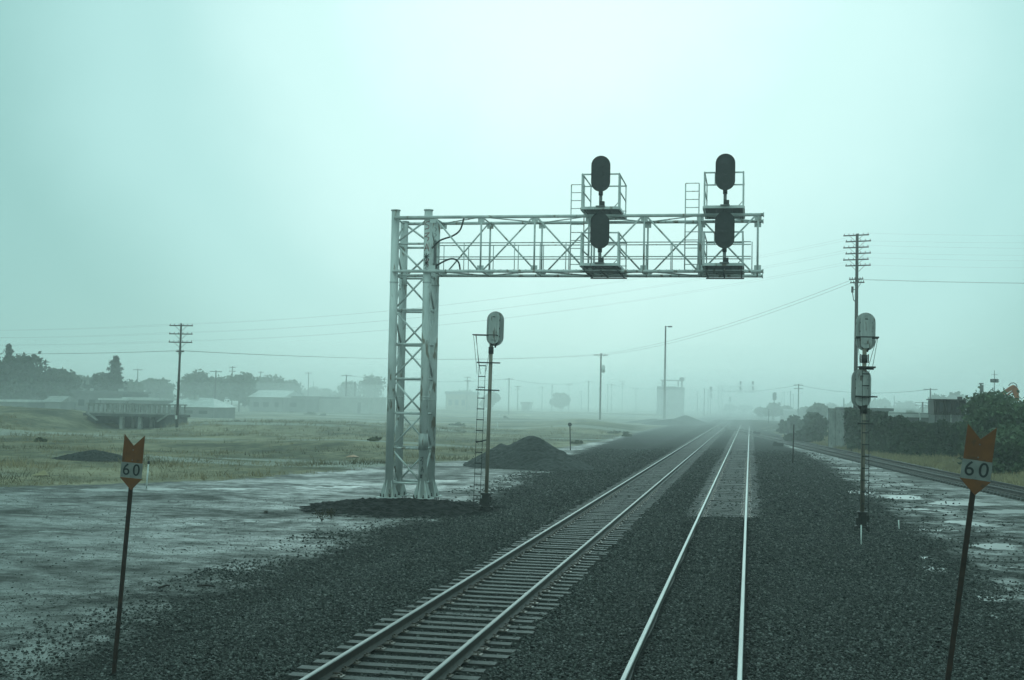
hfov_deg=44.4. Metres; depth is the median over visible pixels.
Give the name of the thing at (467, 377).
utility pole
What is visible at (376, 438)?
bush
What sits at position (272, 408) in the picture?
door
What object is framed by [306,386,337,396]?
broadleaf tree
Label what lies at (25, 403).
shed
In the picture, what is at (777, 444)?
switch machine
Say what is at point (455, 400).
building
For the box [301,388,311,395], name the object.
broadleaf tree
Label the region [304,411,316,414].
bush
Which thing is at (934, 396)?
broadleaf tree
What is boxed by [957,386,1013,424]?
bush
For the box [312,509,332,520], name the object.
weed
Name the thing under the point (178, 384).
utility pole
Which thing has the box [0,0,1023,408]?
sky
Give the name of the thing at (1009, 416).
bush
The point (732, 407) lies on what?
broadleaf tree
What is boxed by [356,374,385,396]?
broadleaf tree
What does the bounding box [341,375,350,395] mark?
utility pole
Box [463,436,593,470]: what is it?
gravel heap
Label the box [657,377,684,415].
mill tower
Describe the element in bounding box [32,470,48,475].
tan rag
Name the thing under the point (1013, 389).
excavator
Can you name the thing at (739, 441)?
railway track
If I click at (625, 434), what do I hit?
bush
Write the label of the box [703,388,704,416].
utility pole
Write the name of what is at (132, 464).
speed sign
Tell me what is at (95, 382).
broadleaf tree
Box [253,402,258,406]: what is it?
window
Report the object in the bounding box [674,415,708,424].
gravel heap
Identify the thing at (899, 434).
ivy bank
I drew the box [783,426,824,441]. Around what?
bush
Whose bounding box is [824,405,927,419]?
warehouse
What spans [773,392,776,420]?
mast signal
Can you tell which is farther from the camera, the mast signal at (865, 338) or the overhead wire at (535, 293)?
the overhead wire at (535, 293)
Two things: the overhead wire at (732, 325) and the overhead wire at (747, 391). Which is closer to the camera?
the overhead wire at (732, 325)
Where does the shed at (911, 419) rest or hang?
on the ground at (252, 501)
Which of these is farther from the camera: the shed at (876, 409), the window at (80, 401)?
the window at (80, 401)
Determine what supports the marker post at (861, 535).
on the ground at (252, 501)
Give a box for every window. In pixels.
[78,399,83,405]
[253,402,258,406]
[263,402,268,406]
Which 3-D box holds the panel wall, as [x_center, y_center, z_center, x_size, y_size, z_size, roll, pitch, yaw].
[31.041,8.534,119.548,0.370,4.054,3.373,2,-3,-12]
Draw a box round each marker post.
[146,461,149,487]
[568,423,571,449]
[792,424,794,462]
[860,525,861,543]
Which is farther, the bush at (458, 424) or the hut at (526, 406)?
the hut at (526, 406)
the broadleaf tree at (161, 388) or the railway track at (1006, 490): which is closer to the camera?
the railway track at (1006, 490)
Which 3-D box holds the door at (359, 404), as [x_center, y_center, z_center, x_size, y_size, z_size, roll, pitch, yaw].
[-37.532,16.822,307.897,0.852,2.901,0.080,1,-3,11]
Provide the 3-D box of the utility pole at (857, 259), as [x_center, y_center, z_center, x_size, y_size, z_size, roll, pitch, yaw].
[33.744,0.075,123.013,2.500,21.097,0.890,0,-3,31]
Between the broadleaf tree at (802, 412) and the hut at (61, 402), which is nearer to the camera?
the hut at (61, 402)
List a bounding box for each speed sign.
[111,434,144,674]
[945,424,996,679]
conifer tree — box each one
[1,343,14,399]
[97,355,127,390]
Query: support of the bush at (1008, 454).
on the ground at (252, 501)
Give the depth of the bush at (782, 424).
165.11 m
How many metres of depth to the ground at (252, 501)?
43.70 m
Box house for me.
[166,395,235,418]
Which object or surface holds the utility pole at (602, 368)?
on the ground at (252, 501)
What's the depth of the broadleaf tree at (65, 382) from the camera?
248.74 m
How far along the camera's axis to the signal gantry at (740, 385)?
478.65 m
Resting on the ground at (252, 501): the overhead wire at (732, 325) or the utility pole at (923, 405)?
the utility pole at (923, 405)
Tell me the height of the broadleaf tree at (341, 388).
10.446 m
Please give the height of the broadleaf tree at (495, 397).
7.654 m
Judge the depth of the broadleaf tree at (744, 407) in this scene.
588.49 m
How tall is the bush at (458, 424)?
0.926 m
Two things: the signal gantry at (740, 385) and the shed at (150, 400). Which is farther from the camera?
the signal gantry at (740, 385)
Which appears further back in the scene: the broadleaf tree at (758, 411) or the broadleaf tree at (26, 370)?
the broadleaf tree at (758, 411)
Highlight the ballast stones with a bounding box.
[0,447,1023,679]
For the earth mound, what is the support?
on the ground at (252, 501)
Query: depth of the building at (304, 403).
304.89 m
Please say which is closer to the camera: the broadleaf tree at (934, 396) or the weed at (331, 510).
the weed at (331, 510)
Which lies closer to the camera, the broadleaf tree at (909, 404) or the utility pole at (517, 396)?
the utility pole at (517, 396)
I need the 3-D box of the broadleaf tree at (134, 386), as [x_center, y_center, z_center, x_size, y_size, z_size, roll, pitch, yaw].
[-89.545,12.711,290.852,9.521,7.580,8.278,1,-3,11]
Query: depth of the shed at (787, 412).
321.83 m
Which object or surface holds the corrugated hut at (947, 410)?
on the ground at (252, 501)
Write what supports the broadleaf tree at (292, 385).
on the ground at (252, 501)
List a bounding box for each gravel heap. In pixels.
[52,449,121,461]
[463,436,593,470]
[627,419,659,422]
[642,419,697,425]
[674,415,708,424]
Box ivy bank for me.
[842,406,966,457]
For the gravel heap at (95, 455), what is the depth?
73.43 m
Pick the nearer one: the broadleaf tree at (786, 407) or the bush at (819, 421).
the bush at (819, 421)
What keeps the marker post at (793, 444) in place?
on the ground at (252, 501)
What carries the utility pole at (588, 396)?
on the ground at (252, 501)
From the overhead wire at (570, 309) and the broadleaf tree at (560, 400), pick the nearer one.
the overhead wire at (570, 309)
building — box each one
[71,388,151,411]
[248,390,301,411]
[290,396,322,411]
[445,390,479,410]
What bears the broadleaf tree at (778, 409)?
on the ground at (252, 501)
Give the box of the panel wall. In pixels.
[828,408,844,447]
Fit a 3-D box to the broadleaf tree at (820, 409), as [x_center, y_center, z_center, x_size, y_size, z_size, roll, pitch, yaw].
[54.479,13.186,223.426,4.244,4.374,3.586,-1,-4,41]
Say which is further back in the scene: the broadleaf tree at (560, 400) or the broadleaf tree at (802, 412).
the broadleaf tree at (560, 400)
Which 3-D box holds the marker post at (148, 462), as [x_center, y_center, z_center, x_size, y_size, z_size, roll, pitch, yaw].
[-15.619,5.844,53.735,0.105,1.330,0.105,4,-2,11]
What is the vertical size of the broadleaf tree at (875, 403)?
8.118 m
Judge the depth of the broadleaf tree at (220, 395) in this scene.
318.07 m
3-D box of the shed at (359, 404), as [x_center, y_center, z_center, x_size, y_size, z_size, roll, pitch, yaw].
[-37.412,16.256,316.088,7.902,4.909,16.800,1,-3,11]
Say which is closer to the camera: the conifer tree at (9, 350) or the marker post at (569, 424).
the marker post at (569, 424)
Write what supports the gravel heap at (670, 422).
on the ground at (252, 501)
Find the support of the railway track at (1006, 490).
on the ground at (252, 501)
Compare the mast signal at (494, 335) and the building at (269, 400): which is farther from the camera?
the building at (269, 400)
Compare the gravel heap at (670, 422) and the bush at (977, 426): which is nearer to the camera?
the bush at (977, 426)
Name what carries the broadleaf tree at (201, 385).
on the ground at (252, 501)
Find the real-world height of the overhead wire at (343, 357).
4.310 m
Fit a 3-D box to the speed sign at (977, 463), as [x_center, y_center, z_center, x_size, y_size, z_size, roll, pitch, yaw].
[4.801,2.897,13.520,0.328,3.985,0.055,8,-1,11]
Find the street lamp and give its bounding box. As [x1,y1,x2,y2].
[663,326,671,419]
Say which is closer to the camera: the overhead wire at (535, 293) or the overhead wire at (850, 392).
the overhead wire at (535, 293)
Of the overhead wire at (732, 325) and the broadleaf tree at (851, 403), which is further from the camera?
the broadleaf tree at (851, 403)
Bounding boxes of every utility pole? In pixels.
[169,323,192,426]
[210,370,221,398]
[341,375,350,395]
[464,376,470,409]
[508,378,509,414]
[515,386,520,410]
[588,381,588,411]
[594,353,607,419]
[620,381,624,408]
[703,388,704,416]
[794,384,802,415]
[843,233,870,408]
[915,402,927,412]
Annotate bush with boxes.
[33,437,47,441]
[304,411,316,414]
[367,436,382,440]
[448,422,464,425]
[571,440,582,443]
[607,430,620,433]
[621,431,631,436]
[776,414,800,433]
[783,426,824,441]
[797,411,817,429]
[803,412,827,437]
[956,406,1000,464]
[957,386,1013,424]
[979,390,1023,435]
[983,424,1023,473]
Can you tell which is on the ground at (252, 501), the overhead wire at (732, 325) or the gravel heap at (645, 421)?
the gravel heap at (645, 421)
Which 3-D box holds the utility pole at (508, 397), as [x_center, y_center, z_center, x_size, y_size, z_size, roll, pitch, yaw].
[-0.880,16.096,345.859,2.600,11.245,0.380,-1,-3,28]
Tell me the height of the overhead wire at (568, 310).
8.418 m
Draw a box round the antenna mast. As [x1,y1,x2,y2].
[990,370,998,390]
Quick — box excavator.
[1002,382,1018,400]
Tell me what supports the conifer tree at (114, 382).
on the ground at (252, 501)
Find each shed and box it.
[0,399,44,407]
[98,398,128,411]
[122,397,176,412]
[319,395,339,412]
[338,395,386,413]
[780,409,797,420]
[835,407,893,442]
[899,413,928,422]
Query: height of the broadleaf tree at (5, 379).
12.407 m
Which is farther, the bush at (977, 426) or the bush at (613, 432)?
the bush at (613, 432)
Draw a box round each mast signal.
[472,311,503,510]
[709,386,711,416]
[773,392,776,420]
[851,313,878,532]
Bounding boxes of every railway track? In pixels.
[287,411,741,679]
[620,413,762,679]
[720,427,1023,500]
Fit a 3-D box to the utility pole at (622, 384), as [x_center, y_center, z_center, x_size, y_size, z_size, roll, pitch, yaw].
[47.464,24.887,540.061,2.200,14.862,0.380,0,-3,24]
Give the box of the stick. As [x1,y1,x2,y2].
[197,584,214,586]
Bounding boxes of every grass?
[0,405,632,486]
[779,430,1023,485]
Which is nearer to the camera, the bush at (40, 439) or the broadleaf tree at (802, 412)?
the bush at (40, 439)
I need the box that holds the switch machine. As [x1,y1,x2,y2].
[773,442,783,445]
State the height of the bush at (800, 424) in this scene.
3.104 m
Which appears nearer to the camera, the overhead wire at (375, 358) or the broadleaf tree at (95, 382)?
the overhead wire at (375, 358)
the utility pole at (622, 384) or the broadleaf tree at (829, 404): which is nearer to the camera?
the broadleaf tree at (829, 404)
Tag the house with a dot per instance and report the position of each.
(196, 406)
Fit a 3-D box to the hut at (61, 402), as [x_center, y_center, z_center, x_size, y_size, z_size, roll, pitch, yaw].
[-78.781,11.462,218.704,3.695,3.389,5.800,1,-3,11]
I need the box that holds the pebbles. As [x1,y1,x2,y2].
[0,487,510,679]
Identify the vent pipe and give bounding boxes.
[979,383,983,394]
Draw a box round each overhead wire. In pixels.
[177,350,595,358]
[188,243,831,323]
[196,351,593,358]
[198,245,867,332]
[201,262,795,331]
[210,258,863,340]
[212,233,866,323]
[217,268,825,339]
[596,281,847,354]
[607,284,847,354]
[708,385,795,391]
[801,385,921,392]
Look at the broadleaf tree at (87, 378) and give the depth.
302.55 m
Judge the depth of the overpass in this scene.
142.21 m
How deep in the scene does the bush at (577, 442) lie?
120.26 m
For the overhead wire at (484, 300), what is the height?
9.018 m
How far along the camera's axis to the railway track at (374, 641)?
24.53 m
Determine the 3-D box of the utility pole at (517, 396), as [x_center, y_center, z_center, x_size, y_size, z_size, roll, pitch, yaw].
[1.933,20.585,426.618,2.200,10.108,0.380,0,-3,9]
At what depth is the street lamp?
298.14 m
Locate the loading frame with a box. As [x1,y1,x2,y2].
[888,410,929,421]
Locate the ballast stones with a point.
(391, 564)
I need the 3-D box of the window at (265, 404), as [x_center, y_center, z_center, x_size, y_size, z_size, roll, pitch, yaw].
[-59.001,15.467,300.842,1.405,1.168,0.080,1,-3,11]
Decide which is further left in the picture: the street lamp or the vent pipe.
the street lamp
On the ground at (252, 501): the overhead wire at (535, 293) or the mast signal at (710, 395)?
the mast signal at (710, 395)
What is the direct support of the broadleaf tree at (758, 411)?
on the ground at (252, 501)
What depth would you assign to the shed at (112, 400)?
215.22 m
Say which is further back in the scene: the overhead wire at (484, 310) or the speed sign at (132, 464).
the overhead wire at (484, 310)
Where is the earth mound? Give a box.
[297,497,507,518]
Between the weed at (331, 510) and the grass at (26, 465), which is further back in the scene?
the grass at (26, 465)
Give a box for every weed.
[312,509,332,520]
[326,508,336,516]
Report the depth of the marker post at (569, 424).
105.31 m
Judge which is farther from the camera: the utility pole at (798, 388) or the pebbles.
the utility pole at (798, 388)
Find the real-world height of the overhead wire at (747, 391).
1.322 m
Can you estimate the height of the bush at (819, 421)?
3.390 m
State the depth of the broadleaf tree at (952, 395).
332.36 m
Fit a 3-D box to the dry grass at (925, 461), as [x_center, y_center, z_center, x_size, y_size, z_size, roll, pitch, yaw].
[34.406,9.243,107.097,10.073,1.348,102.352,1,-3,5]
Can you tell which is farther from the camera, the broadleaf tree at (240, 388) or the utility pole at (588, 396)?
the utility pole at (588, 396)
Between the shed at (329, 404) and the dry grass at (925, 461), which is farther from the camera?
the shed at (329, 404)
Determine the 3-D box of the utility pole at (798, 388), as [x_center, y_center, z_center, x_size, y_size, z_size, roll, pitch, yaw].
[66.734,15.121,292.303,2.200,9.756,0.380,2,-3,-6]
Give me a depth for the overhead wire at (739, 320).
152.91 m
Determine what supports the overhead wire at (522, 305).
attached to the utility pole at (857, 259)
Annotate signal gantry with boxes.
[376,154,763,499]
[717,381,756,414]
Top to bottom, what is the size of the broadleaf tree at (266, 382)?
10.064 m
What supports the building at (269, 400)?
on the ground at (252, 501)
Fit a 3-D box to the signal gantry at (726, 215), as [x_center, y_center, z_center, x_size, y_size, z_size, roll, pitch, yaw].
[2.196,-0.221,48.796,14.820,13.330,3.270,1,-3,11]
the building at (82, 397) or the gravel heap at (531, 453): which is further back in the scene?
the building at (82, 397)
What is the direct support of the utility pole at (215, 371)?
on the ground at (252, 501)
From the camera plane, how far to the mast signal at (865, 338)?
39.18 m
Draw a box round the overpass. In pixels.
[83,403,189,428]
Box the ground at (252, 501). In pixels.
[0,395,1023,679]
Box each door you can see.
[270,402,274,411]
[357,403,360,412]
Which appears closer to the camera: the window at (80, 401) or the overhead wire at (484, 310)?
the overhead wire at (484, 310)
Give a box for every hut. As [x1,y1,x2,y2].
[42,396,77,409]
[520,402,532,410]
[926,397,965,422]
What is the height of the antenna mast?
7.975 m
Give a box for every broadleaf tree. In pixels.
[0,353,23,398]
[1,351,52,399]
[36,366,85,399]
[76,374,92,390]
[84,372,108,390]
[122,379,146,391]
[140,377,175,397]
[175,369,217,399]
[208,374,227,401]
[218,372,260,411]
[254,374,284,390]
[276,379,303,395]
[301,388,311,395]
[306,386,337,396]
[336,380,358,395]
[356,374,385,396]
[479,391,500,410]
[549,392,570,411]
[722,403,736,413]
[738,404,753,412]
[753,406,765,416]
[763,402,783,420]
[782,405,792,408]
[797,406,807,419]
[806,402,827,417]
[826,402,842,406]
[844,401,871,407]
[870,397,897,407]
[895,400,918,408]
[919,393,948,408]
[948,391,968,402]

